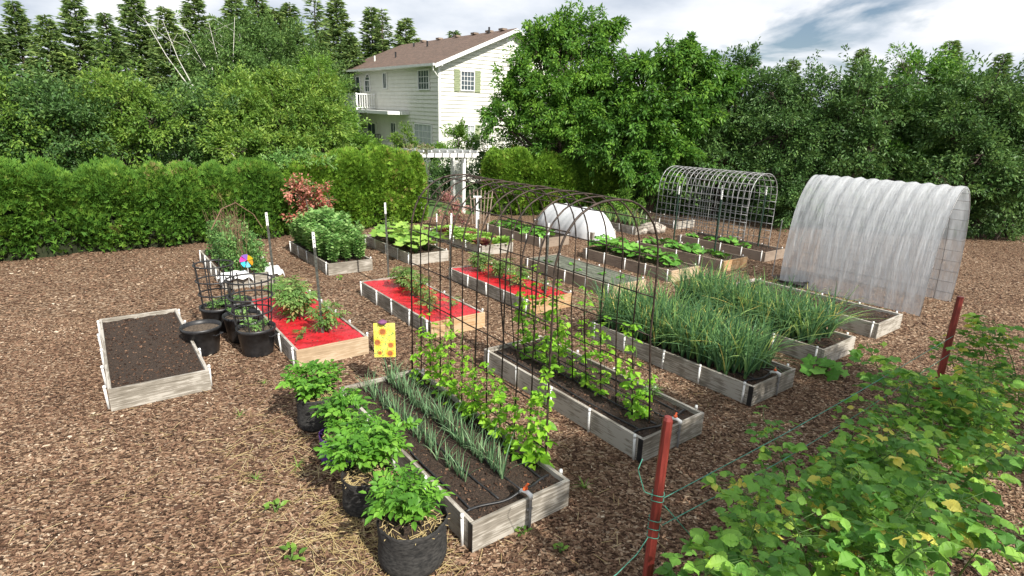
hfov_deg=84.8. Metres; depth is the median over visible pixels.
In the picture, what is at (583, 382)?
bean vine
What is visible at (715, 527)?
raspberry cane
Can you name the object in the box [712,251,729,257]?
squash plant
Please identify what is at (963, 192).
bush
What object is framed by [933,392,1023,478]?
raspberry cane
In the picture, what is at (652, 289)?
garlic plant
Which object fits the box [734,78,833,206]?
forest tree
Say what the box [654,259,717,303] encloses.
garlic plant
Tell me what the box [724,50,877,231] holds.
leafy tree
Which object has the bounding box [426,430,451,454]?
onion plant
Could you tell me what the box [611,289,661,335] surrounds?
garlic plant
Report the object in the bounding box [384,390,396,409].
onion plant
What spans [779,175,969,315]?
plastic tunnel
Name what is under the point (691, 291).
garlic plant
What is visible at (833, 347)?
raised bed
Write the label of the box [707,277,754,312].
garlic plant
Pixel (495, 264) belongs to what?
tomato plant
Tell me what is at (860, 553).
raspberry cane
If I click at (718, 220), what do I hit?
metal post
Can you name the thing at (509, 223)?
squash vine
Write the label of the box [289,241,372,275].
raised bed
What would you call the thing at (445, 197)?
pink shrub
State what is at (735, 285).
garlic plant
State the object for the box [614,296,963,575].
cord fence
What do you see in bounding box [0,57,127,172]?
shrub
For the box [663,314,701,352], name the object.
garlic plant
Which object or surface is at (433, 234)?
leafy green
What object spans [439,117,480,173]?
bush
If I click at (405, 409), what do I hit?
onion plant
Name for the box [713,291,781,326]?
garlic plant
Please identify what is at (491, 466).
onion plant
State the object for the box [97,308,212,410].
raised bed
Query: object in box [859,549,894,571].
raspberry cane
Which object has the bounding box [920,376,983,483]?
raspberry cane
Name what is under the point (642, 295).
garlic plant
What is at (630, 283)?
garlic plant
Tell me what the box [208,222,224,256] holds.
pea plant
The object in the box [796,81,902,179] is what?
forest tree
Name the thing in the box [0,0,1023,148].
sky
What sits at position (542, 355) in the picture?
bean vine
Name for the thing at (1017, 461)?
raspberry cane
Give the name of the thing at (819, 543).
raspberry cane
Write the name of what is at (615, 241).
squash plant
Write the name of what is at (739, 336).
garlic plant
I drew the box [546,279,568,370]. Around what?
bean vine
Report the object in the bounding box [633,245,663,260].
squash plant
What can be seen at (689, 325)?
garlic plant
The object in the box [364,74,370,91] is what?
window
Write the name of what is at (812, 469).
raspberry cane
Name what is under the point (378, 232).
leafy green
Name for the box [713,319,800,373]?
garlic plant
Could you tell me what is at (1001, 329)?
raspberry cane
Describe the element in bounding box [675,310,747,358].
garlic plant
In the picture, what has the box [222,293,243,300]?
seedling
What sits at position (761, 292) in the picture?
garlic plant
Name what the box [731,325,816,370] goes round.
garlic plant
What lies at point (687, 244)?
squash plant
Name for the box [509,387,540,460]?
bean vine
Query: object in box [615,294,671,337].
garlic plant
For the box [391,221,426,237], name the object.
leafy green
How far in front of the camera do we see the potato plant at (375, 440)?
4.61 m
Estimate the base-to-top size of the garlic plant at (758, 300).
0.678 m
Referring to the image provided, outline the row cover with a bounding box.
[538,203,615,240]
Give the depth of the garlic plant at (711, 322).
7.62 m
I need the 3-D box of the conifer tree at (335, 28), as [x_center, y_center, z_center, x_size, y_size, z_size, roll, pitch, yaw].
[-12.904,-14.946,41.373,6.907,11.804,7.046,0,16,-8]
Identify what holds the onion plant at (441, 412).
on the raised bed at (474, 530)
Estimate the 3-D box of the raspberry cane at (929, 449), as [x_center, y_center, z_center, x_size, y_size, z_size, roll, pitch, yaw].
[2.783,1.526,4.453,0.738,1.168,0.537,20,25,36]
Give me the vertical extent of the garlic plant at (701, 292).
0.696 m
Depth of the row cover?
17.16 m
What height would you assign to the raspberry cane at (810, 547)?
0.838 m
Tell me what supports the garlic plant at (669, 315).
on the raised bed at (730, 384)
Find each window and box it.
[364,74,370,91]
[382,72,387,88]
[390,122,396,136]
[414,123,432,144]
[417,69,429,89]
[460,70,474,90]
[465,125,474,144]
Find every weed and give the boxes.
[244,471,264,480]
[263,498,289,512]
[279,542,307,560]
[291,457,305,470]
[514,525,532,536]
[553,542,568,552]
[571,475,591,491]
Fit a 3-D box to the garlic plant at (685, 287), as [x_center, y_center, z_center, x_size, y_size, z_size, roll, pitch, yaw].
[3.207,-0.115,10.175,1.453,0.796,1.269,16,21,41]
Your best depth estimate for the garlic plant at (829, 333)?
8.59 m
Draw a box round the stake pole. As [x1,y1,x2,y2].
[772,220,782,275]
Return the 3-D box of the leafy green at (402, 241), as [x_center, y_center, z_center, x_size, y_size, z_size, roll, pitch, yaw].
[-2.304,-1.113,13.440,1.086,0.579,1.043,-3,16,-15]
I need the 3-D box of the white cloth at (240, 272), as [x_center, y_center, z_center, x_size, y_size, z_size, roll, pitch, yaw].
[-5.373,-0.233,10.867,0.605,0.209,0.336,-10,20,-36]
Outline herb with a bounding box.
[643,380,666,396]
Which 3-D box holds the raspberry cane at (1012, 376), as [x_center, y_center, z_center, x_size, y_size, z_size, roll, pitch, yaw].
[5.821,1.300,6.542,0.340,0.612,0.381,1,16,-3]
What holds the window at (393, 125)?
in the house
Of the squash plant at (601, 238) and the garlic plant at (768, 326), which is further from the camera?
the squash plant at (601, 238)
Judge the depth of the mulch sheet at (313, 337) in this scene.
8.22 m
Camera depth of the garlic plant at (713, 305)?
8.26 m
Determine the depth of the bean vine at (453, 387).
5.94 m
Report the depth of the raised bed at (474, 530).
4.92 m
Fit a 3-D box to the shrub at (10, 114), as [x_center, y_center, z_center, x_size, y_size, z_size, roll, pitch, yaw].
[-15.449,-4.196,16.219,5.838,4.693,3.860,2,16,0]
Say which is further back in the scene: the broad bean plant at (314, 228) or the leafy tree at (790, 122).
the leafy tree at (790, 122)
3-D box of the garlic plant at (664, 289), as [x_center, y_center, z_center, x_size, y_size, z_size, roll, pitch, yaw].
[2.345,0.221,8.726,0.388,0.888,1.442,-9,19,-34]
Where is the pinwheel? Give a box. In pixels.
[240,254,252,287]
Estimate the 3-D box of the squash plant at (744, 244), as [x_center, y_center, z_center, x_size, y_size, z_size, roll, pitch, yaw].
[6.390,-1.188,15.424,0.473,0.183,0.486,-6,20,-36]
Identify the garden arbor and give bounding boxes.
[396,148,478,211]
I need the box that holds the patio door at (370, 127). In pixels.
[367,122,376,143]
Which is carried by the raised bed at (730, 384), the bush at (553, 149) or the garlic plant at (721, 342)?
the garlic plant at (721, 342)
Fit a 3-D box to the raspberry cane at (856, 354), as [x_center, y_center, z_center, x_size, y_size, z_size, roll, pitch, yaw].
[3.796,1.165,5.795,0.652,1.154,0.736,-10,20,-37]
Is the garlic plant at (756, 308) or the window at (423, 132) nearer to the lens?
the garlic plant at (756, 308)
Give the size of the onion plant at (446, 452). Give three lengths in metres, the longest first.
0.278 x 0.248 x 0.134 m
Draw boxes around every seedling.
[206,298,229,308]
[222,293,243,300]
[226,306,250,317]
[240,317,268,330]
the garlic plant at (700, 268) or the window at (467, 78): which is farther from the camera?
the window at (467, 78)
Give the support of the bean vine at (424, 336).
on the raised bed at (474, 530)
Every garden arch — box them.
[409,174,659,453]
[655,166,777,247]
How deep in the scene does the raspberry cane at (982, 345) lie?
6.70 m
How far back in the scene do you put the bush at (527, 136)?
23.50 m
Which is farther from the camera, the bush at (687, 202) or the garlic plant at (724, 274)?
the bush at (687, 202)
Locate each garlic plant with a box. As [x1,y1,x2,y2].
[560,278,652,314]
[565,274,629,322]
[567,273,630,302]
[576,289,649,319]
[578,278,672,327]
[578,295,666,334]
[580,284,640,319]
[589,276,681,330]
[589,279,670,326]
[590,275,641,321]
[594,282,661,325]
[595,269,657,299]
[595,283,667,319]
[596,289,666,339]
[597,277,673,316]
[601,297,665,322]
[604,290,640,329]
[606,296,695,346]
[609,281,693,331]
[610,279,648,331]
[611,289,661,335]
[614,294,670,340]
[615,274,641,304]
[615,286,695,330]
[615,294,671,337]
[620,295,707,346]
[621,271,679,303]
[622,293,726,349]
[623,294,673,333]
[625,283,670,316]
[627,282,658,315]
[630,276,684,307]
[630,276,693,323]
[630,278,686,310]
[637,290,702,340]
[637,293,683,336]
[639,294,707,326]
[639,300,672,341]
[640,276,705,318]
[640,277,703,316]
[641,268,722,305]
[643,289,711,339]
[646,265,710,302]
[648,292,750,341]
[650,293,739,331]
[650,306,701,348]
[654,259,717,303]
[654,305,724,347]
[654,308,733,362]
[656,283,697,322]
[657,318,746,362]
[658,302,755,346]
[659,301,728,345]
[659,316,713,357]
[660,298,693,353]
[661,253,731,285]
[661,305,767,369]
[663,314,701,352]
[665,285,736,317]
[666,308,756,341]
[667,262,718,298]
[668,259,746,299]
[668,295,761,335]
[669,302,714,359]
[670,291,763,335]
[672,269,699,296]
[673,264,736,282]
[673,275,707,305]
[673,275,727,303]
[674,325,767,374]
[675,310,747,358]
[676,312,761,346]
[678,277,730,305]
[679,256,735,292]
[679,317,795,372]
[680,264,732,294]
[680,304,728,358]
[682,262,741,294]
[682,273,731,304]
[683,281,749,318]
[684,266,740,308]
[686,316,783,371]
[688,268,718,304]
[688,276,732,309]
[688,312,766,359]
[693,258,745,298]
[693,291,744,328]
[693,312,734,367]
[695,299,783,339]
[696,293,728,317]
[697,273,778,312]
[698,267,766,296]
[699,270,760,310]
[699,277,753,314]
[700,318,790,361]
[701,311,788,376]
[702,274,774,323]
[702,303,777,344]
[703,313,780,366]
[704,277,739,305]
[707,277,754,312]
[708,273,758,316]
[713,265,789,292]
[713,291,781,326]
[713,299,750,330]
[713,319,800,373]
[714,303,779,332]
[715,285,811,320]
[716,304,815,354]
[717,315,778,368]
[719,270,779,318]
[719,309,791,369]
[719,314,803,363]
[721,279,784,321]
[722,301,821,331]
[723,322,792,378]
[725,305,827,366]
[726,273,762,312]
[726,277,772,322]
[728,270,793,294]
[728,276,793,320]
[729,323,802,371]
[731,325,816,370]
[735,266,812,302]
[735,287,817,324]
[737,285,801,327]
[737,288,772,326]
[738,290,828,331]
[739,285,840,326]
[741,319,822,348]
[742,307,779,343]
[744,274,783,315]
[746,316,797,363]
[747,301,808,337]
[748,290,853,341]
[752,282,804,313]
[752,285,813,334]
[755,288,800,328]
[755,309,856,366]
[757,316,810,358]
[764,273,828,308]
[764,287,802,328]
[771,282,819,331]
[771,286,857,341]
[771,294,859,337]
[772,293,871,342]
[774,292,845,338]
[775,309,842,341]
[777,283,830,318]
[779,281,860,311]
[781,288,876,335]
[782,280,811,331]
[788,305,829,343]
[790,280,849,311]
[791,290,861,320]
[792,293,874,331]
[795,287,861,331]
[796,301,851,340]
[799,289,881,337]
[806,297,871,336]
[813,281,884,335]
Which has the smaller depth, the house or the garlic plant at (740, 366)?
the garlic plant at (740, 366)
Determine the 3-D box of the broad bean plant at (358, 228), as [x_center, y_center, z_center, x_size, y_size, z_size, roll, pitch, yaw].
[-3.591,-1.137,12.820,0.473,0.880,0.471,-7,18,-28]
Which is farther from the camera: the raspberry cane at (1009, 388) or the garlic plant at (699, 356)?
the garlic plant at (699, 356)
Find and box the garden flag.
[373,320,395,375]
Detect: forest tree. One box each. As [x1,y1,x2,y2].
[667,164,743,198]
[688,77,779,204]
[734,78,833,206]
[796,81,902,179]
[874,87,970,183]
[932,79,1023,218]
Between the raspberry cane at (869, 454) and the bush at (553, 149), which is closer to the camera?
the raspberry cane at (869, 454)
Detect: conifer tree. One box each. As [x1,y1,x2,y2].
[0,0,50,90]
[0,25,28,101]
[19,14,89,152]
[46,0,121,101]
[85,12,144,153]
[114,0,170,156]
[142,5,194,155]
[176,0,209,119]
[183,15,242,160]
[218,0,255,37]
[245,0,270,26]
[264,7,292,53]
[278,2,309,57]
[299,0,345,112]
[314,0,363,66]
[332,32,366,128]
[358,6,389,60]
[366,8,395,57]
[389,17,421,48]
[446,30,461,37]
[782,59,803,153]
[846,48,872,111]
[883,62,911,102]
[903,40,965,159]
[989,53,1014,87]
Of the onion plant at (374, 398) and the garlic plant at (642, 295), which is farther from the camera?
the garlic plant at (642, 295)
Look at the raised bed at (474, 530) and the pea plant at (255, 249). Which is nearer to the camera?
the raised bed at (474, 530)
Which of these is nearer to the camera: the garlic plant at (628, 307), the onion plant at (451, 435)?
the onion plant at (451, 435)
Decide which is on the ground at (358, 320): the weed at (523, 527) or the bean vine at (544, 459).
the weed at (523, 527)
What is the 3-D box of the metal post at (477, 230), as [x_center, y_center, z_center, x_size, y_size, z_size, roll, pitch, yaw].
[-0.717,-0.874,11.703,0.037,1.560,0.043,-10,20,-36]
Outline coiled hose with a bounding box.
[773,275,808,287]
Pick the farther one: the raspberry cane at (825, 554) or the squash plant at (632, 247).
the squash plant at (632, 247)
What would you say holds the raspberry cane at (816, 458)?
on the ground at (358, 320)
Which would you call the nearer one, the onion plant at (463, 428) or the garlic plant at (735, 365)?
the onion plant at (463, 428)
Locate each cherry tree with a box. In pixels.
[475,0,631,183]
[570,30,753,212]
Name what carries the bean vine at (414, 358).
on the raised bed at (474, 530)
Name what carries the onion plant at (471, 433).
on the raised bed at (474, 530)
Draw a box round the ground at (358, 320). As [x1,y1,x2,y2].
[0,212,1023,575]
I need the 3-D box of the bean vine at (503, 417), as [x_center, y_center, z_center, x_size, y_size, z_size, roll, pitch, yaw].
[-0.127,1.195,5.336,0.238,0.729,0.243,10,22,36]
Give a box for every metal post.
[265,212,276,298]
[312,232,323,332]
[384,202,388,275]
[449,225,451,310]
[477,209,478,256]
[545,223,549,293]
[672,186,679,243]
[714,190,722,255]
[757,187,767,246]
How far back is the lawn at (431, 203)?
23.54 m
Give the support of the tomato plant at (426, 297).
on the mulch sheet at (395, 292)
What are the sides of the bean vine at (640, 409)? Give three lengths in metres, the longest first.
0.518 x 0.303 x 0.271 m
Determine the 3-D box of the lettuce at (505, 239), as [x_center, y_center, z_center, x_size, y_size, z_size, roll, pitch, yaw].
[-0.242,-1.285,14.956,0.656,0.212,0.687,-16,22,-32]
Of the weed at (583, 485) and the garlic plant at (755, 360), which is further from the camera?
the garlic plant at (755, 360)
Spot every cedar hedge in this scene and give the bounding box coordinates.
[0,154,295,261]
[278,143,428,229]
[480,143,628,215]
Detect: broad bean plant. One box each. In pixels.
[288,217,299,244]
[292,212,307,245]
[296,210,317,248]
[298,215,314,251]
[301,219,319,253]
[307,226,326,256]
[309,212,330,225]
[311,223,330,259]
[318,206,344,251]
[323,215,345,233]
[323,231,342,262]
[324,221,349,257]
[336,211,350,221]
[336,215,351,223]
[339,232,352,260]
[345,219,364,256]
[350,228,367,259]
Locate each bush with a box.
[385,121,421,148]
[420,141,455,196]
[424,157,481,201]
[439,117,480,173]
[467,124,500,191]
[488,123,540,150]
[506,125,589,161]
[596,185,646,219]
[618,176,675,213]
[654,171,728,215]
[696,173,775,217]
[744,182,816,225]
[924,173,978,233]
[955,157,1023,241]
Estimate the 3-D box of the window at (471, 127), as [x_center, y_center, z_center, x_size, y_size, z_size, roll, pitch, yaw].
[-2.417,-8.805,32.225,0.644,1.093,0.086,-11,22,-35]
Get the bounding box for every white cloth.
[217,270,253,281]
[264,265,284,275]
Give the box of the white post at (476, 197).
[473,196,480,227]
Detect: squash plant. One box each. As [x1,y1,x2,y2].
[587,234,617,249]
[602,237,631,252]
[613,241,646,256]
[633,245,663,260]
[643,235,660,243]
[653,252,681,265]
[659,238,677,243]
[663,241,683,248]
[680,242,700,250]
[684,245,705,253]
[685,232,698,237]
[704,236,717,240]
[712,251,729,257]
[719,236,738,243]
[734,242,751,247]
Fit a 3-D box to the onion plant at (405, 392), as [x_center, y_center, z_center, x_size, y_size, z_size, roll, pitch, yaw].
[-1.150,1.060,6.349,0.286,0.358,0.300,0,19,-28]
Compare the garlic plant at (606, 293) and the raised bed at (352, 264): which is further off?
the raised bed at (352, 264)
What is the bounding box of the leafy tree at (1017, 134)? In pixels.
[952,58,1023,236]
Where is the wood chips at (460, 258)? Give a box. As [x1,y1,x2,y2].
[0,217,1023,347]
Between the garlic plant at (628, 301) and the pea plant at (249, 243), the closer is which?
the garlic plant at (628, 301)
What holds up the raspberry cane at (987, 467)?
on the ground at (358, 320)
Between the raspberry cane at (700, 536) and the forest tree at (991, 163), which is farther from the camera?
the forest tree at (991, 163)
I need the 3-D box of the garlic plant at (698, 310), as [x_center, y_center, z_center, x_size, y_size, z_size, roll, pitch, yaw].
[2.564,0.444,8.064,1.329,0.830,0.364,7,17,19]
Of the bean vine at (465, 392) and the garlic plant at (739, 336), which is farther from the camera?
the garlic plant at (739, 336)
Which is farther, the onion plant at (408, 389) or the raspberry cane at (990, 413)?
the onion plant at (408, 389)
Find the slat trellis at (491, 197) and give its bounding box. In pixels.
[469,189,493,223]
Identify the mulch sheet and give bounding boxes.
[252,292,362,349]
[364,277,479,321]
[452,264,566,300]
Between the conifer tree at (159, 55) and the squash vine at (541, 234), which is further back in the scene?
the conifer tree at (159, 55)
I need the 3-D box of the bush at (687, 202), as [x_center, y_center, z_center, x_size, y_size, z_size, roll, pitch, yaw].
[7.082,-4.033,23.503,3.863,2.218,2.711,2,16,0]
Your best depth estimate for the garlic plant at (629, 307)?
8.48 m
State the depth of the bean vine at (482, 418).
5.52 m
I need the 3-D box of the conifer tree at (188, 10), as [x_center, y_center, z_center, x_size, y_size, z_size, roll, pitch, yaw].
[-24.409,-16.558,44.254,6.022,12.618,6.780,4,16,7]
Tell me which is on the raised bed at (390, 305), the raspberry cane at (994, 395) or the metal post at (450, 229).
the metal post at (450, 229)
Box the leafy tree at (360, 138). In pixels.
[292,48,383,149]
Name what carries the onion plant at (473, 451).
on the raised bed at (474, 530)
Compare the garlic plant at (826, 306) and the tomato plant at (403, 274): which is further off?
the tomato plant at (403, 274)
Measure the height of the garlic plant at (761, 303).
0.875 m
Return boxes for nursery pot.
[179,319,223,356]
[199,300,236,332]
[216,295,252,308]
[222,308,260,343]
[235,320,277,357]
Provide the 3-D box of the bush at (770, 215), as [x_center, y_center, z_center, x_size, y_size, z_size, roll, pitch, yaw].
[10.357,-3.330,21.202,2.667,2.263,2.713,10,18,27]
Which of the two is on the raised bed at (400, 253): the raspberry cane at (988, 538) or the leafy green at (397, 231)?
the leafy green at (397, 231)
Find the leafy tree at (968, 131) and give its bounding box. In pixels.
[897,50,1023,221]
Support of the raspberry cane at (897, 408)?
on the ground at (358, 320)
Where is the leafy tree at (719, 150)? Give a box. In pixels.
[665,36,799,215]
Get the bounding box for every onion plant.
[356,367,372,391]
[357,367,376,391]
[360,378,382,400]
[374,357,402,381]
[376,394,391,408]
[378,362,399,387]
[381,358,402,382]
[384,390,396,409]
[384,390,399,412]
[386,399,412,420]
[388,392,407,419]
[393,374,402,392]
[395,364,416,389]
[395,365,411,393]
[402,366,424,395]
[402,370,421,399]
[402,406,429,438]
[404,380,424,406]
[405,381,425,403]
[410,420,426,442]
[411,413,429,436]
[413,383,440,412]
[416,414,436,443]
[417,387,433,418]
[423,395,451,420]
[425,390,445,423]
[425,440,441,459]
[426,395,441,420]
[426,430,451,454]
[427,388,446,414]
[428,422,443,448]
[429,395,458,426]
[431,399,456,426]
[437,409,447,430]
[437,445,457,471]
[439,447,462,469]
[441,403,471,434]
[441,416,465,441]
[441,442,454,461]
[442,402,460,437]
[443,412,471,448]
[443,449,455,466]
[445,416,476,443]
[447,402,459,439]
[447,417,463,445]
[448,446,466,475]
[450,455,469,478]
[454,461,476,481]
[459,415,489,450]
[462,430,481,451]
[463,431,486,455]
[465,429,490,462]
[466,433,495,459]
[466,438,496,464]
[468,429,499,457]
[477,431,495,462]
[481,430,502,468]
[482,431,530,478]
[489,441,508,470]
[490,442,507,471]
[493,453,506,475]
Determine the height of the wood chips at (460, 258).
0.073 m
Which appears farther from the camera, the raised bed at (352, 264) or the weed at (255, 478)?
the raised bed at (352, 264)
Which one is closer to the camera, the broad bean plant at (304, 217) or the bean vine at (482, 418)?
the bean vine at (482, 418)
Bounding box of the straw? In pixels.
[1,363,755,575]
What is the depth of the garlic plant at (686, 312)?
8.07 m
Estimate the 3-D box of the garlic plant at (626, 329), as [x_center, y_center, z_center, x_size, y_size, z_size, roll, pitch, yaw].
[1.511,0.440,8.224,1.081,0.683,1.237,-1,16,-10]
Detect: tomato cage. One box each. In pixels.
[192,258,234,309]
[224,271,273,334]
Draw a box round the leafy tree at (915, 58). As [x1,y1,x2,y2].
[852,41,1000,182]
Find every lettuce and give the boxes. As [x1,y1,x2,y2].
[431,225,445,231]
[438,227,448,233]
[444,229,460,235]
[454,233,476,240]
[464,237,476,242]
[470,237,492,245]
[482,232,494,236]
[486,237,501,243]
[495,235,513,244]
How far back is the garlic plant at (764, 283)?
9.29 m
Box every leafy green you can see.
[369,219,408,241]
[374,216,413,229]
[388,225,419,246]
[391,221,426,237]
[394,229,435,252]
[403,224,447,248]
[800,353,849,380]
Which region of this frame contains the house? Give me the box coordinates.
[339,27,568,183]
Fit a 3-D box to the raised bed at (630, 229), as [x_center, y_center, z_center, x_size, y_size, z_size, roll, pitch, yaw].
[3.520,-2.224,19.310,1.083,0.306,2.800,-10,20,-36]
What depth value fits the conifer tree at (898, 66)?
37.25 m
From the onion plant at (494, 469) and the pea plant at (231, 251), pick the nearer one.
the onion plant at (494, 469)
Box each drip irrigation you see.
[360,375,548,527]
[497,341,685,447]
[646,337,780,394]
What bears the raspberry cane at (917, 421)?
on the ground at (358, 320)
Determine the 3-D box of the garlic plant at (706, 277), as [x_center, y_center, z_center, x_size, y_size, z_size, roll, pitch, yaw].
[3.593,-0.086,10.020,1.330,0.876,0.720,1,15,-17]
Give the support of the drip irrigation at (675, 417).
on the raised bed at (639, 446)
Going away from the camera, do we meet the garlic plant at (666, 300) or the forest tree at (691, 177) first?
the garlic plant at (666, 300)
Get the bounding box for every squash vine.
[489,219,504,225]
[497,222,510,227]
[509,224,528,230]
[519,226,538,235]
[532,229,554,237]
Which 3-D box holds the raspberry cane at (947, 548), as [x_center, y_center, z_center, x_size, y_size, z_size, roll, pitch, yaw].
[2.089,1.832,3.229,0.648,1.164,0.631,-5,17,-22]
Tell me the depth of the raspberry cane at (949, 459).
4.45 m
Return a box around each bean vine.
[409,336,423,377]
[413,312,431,384]
[422,336,438,390]
[425,322,441,384]
[431,316,452,397]
[436,332,458,399]
[439,350,462,405]
[448,330,470,407]
[455,362,476,419]
[460,354,482,421]
[467,369,491,424]
[477,361,498,430]
[488,384,508,437]
[490,378,513,446]
[501,392,523,453]
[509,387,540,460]
[511,295,527,350]
[513,272,531,359]
[520,386,550,463]
[522,287,540,361]
[523,336,559,469]
[531,264,549,357]
[539,295,560,370]
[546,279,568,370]
[555,315,575,373]
[569,286,593,382]
[579,320,598,388]
[592,306,614,394]
[613,323,635,403]
[618,321,644,420]
[628,373,658,418]
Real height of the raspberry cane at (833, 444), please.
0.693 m
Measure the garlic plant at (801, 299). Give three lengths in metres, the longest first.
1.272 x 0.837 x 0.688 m
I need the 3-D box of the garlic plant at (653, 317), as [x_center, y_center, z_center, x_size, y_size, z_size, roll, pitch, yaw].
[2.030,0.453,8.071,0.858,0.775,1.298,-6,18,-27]
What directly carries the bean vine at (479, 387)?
on the raised bed at (474, 530)
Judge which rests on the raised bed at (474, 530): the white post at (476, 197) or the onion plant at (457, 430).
the onion plant at (457, 430)
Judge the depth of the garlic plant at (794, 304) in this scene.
8.57 m
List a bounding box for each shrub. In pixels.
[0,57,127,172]
[0,68,80,162]
[52,38,198,170]
[110,62,261,168]
[172,58,372,166]
[257,146,337,169]
[280,173,337,222]
[433,187,471,227]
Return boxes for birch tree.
[141,10,271,154]
[183,0,304,95]
[207,4,327,80]
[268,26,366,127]
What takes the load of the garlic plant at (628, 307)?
on the raised bed at (730, 384)
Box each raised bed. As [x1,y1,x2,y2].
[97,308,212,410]
[199,250,278,289]
[251,290,368,366]
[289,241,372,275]
[339,368,569,552]
[360,276,484,337]
[365,233,448,264]
[430,226,512,254]
[451,265,571,313]
[484,335,703,462]
[486,222,568,247]
[524,254,645,296]
[534,219,615,239]
[583,246,698,282]
[589,319,795,405]
[608,216,647,234]
[630,210,694,228]
[635,238,747,271]
[667,301,855,364]
[677,232,784,261]
[730,278,902,338]
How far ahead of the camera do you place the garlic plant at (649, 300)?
8.56 m
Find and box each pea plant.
[204,220,220,254]
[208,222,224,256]
[211,220,233,261]
[215,231,230,264]
[218,230,240,271]
[221,236,245,271]
[222,215,241,246]
[231,221,253,254]
[240,229,263,268]
[241,232,259,262]
[248,238,268,272]
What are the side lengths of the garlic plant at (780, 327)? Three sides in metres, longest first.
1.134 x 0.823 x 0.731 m
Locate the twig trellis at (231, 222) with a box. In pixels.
[202,198,262,270]
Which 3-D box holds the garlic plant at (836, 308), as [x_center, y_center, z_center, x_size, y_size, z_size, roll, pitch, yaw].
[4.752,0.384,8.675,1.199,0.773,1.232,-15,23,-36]
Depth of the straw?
4.56 m
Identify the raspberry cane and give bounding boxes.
[653,528,768,575]
[660,543,755,575]
[681,525,745,575]
[700,470,783,547]
[705,529,796,575]
[715,463,812,564]
[715,495,798,571]
[719,493,764,551]
[733,550,810,575]
[745,405,809,535]
[757,489,843,570]
[760,463,842,563]
[766,570,778,575]
[779,520,946,575]
[795,462,858,565]
[799,447,879,575]
[802,440,863,556]
[805,496,875,571]
[806,454,890,557]
[809,412,937,516]
[809,520,922,575]
[811,553,827,575]
[812,446,841,523]
[818,518,964,575]
[821,501,921,573]
[822,440,926,531]
[823,393,906,480]
[824,439,858,473]
[831,477,920,553]
[832,419,918,483]
[833,431,939,540]
[845,342,925,436]
[845,475,962,569]
[852,514,891,568]
[855,438,911,537]
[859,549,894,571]
[861,400,908,454]
[861,465,935,535]
[869,431,922,456]
[870,355,940,447]
[876,368,953,432]
[887,404,946,475]
[888,446,965,507]
[893,470,946,515]
[897,425,976,546]
[897,448,928,459]
[899,372,932,429]
[899,381,984,440]
[900,482,1018,566]
[902,456,960,504]
[907,392,986,472]
[907,408,959,480]
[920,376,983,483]
[926,398,960,445]
[928,333,977,385]
[933,385,1000,459]
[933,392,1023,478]
[937,346,1023,464]
[937,405,1004,476]
[937,497,974,539]
[939,430,1023,536]
[940,370,988,424]
[943,505,1023,575]
[948,373,1017,500]
[949,456,995,515]
[955,321,1006,372]
[956,329,1012,385]
[957,443,1023,503]
[961,312,1023,422]
[963,318,1022,410]
[963,368,1000,407]
[968,364,1008,395]
[968,413,1017,479]
[971,399,1023,459]
[978,371,1022,418]
[980,370,1023,406]
[987,422,1020,472]
[991,373,1023,409]
[997,389,1023,416]
[999,388,1023,427]
[1003,405,1023,455]
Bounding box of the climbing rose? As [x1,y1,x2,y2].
[391,142,434,200]
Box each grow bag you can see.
[293,386,335,431]
[318,424,354,467]
[340,460,389,518]
[376,500,449,575]
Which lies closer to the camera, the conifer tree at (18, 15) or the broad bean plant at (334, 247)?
the broad bean plant at (334, 247)
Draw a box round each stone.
[640,222,662,233]
[641,228,647,233]
[660,225,665,232]
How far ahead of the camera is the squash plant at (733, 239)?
15.95 m
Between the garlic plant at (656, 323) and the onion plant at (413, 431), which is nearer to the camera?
the onion plant at (413, 431)
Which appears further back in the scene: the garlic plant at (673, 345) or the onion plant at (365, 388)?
the garlic plant at (673, 345)
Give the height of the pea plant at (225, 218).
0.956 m
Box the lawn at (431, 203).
[18,150,1023,234]
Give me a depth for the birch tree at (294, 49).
28.35 m
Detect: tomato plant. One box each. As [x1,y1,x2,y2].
[263,279,321,322]
[264,274,310,303]
[292,327,312,340]
[304,299,349,330]
[387,266,419,287]
[397,270,431,295]
[414,299,441,311]
[418,289,438,303]
[441,297,460,305]
[467,252,494,271]
[486,257,515,277]
[503,264,533,284]
[537,279,550,290]
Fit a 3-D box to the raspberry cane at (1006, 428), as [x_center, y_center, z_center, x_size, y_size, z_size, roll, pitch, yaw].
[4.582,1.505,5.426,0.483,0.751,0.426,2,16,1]
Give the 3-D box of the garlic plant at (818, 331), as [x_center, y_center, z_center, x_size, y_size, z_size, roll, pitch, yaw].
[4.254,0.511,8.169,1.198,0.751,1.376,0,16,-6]
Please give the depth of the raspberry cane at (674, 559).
3.20 m
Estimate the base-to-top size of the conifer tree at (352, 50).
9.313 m
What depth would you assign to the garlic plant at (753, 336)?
7.31 m
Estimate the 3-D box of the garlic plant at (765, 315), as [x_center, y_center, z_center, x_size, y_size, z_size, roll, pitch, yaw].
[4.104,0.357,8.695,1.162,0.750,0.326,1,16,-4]
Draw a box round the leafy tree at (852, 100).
[793,43,962,191]
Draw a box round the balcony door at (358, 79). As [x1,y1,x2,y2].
[355,76,361,105]
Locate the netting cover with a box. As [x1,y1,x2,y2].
[531,255,642,284]
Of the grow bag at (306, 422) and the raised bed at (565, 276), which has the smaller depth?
the grow bag at (306, 422)
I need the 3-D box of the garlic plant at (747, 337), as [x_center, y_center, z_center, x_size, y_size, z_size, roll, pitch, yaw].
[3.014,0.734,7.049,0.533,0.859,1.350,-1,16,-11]
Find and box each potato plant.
[275,359,346,402]
[308,386,375,433]
[313,407,421,473]
[359,460,455,530]
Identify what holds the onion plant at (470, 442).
on the raised bed at (474, 530)

